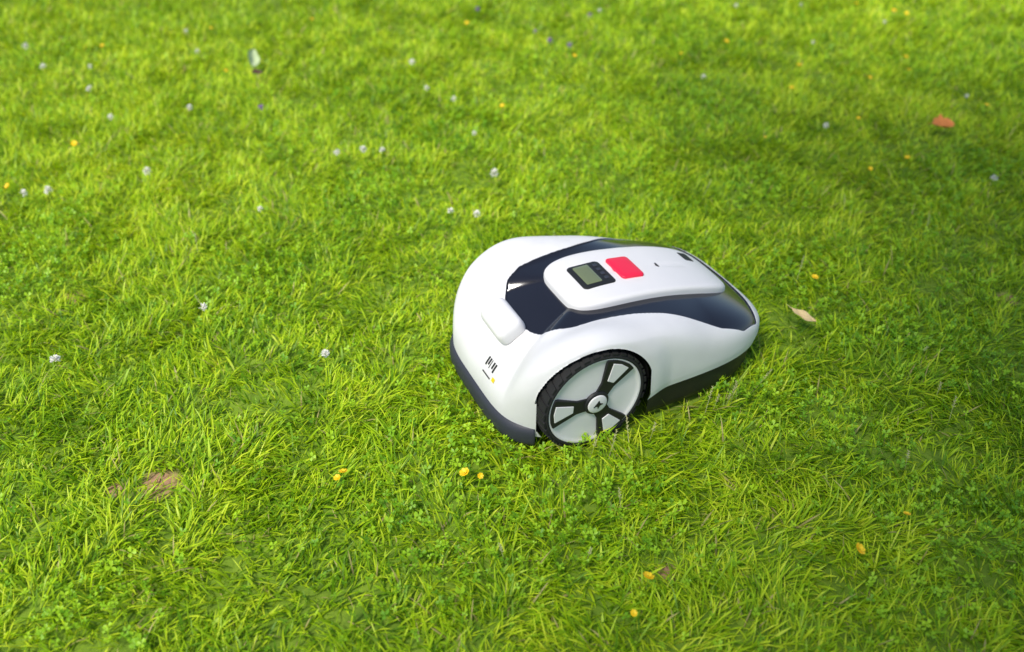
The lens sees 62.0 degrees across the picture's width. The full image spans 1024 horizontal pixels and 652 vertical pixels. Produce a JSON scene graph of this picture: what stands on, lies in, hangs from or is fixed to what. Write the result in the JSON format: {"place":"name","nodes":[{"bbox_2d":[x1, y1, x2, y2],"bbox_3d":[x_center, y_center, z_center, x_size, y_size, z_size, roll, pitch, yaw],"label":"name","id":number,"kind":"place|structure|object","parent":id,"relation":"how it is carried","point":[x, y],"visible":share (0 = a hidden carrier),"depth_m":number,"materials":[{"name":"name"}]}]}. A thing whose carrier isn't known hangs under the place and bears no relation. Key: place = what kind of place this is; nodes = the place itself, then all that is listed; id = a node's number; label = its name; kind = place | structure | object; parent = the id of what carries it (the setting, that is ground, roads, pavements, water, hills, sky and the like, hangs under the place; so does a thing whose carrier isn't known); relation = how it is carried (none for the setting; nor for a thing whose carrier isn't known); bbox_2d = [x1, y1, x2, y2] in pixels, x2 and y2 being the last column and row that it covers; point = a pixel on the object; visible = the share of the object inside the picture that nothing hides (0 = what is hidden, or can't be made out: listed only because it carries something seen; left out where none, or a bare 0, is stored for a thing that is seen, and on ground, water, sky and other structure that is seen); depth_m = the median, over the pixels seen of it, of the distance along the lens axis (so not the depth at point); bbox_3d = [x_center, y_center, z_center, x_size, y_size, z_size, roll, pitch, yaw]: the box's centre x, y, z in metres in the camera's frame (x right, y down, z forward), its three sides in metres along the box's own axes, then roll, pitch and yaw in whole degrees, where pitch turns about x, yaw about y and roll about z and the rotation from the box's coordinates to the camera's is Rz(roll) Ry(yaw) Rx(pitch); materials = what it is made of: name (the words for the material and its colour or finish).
{"place":"outdoors","nodes":[
{"label":"outdoors","id":0,"kind":"place"},
{"bbox_2d":[0,0,1023,651],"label":"ground","id":1,"kind":"structure","parent":0,"point":[342,618],"depth_m":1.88,"materials":[{"name":"green plant"}]},
{"bbox_2d":[248,48,259,66],"bbox_3d":[-0.980,-1.005,3.223,0.050,0.018,0.106,15,59,-42],"label":"fallen leaf","id":2,"kind":"object","parent":1,"relation":"on","point":[253,58],"visible":0.98,"depth_m":3.23,"materials":[{"name":"white plant"}]},
{"bbox_2d":[252,69,262,73],"bbox_3d":[-0.943,-0.934,3.137,0.050,0.012,0.030,-9,49,-30],"label":"fallen leaf","id":3,"kind":"object","parent":1,"relation":"on","point":[256,71],"visible":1,"depth_m":3.14,"materials":[{"name":"brown plant"}]},
{"bbox_2d":[258,6,591,115],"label":"purple clover flowers","id":4,"kind":"object","parent":1,"relation":"on","point":[549,40],"visible":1,"depth_m":3.39,"materials":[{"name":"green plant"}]},
{"bbox_2d":[4,2,988,636],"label":"yellow flowers","id":5,"kind":"object","parent":1,"relation":"on","point":[648,574],"visible":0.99,"depth_m":1.60,"materials":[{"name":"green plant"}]},
{"bbox_2d":[19,3,997,377],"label":"white clover flowers","id":6,"kind":"object","parent":1,"relation":"on","point":[325,353],"visible":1,"depth_m":2.53,"materials":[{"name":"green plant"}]},
{"bbox_2d":[194,179,956,564],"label":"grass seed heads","id":7,"kind":"object","parent":1,"relation":"on","point":[710,395],"depth_m":1.75,"materials":[{"name":"plant"}]},
{"bbox_2d":[450,236,759,447],"bbox_3d":[0.205,-0.019,1.845,0.651,0.262,0.438,-17,41,-20],"label":"robotic lawn mower","id":8,"kind":"object","parent":1,"relation":"on","point":[561,340],"visible":0.99,"depth_m":1.71,"materials":[{"name":"white plastic"}]},
{"bbox_2d":[788,305,815,321],"bbox_3d":[0.669,-0.028,1.976,0.078,0.010,0.022,34,60,24],"label":"fallen leaf","id":9,"kind":"object","parent":1,"relation":"on","point":[804,315],"visible":1,"depth_m":1.98,"materials":[{"name":"beige plant"}]},
{"bbox_2d":[927,114,953,127],"bbox_3d":[1.397,-0.661,2.777,0.100,0.024,0.066,-2,52,-13],"label":"fallen leaf","id":10,"kind":"object","parent":1,"relation":"on","point":[940,120],"visible":1,"depth_m":2.79,"materials":[{"name":"orange plant"}]}
]}

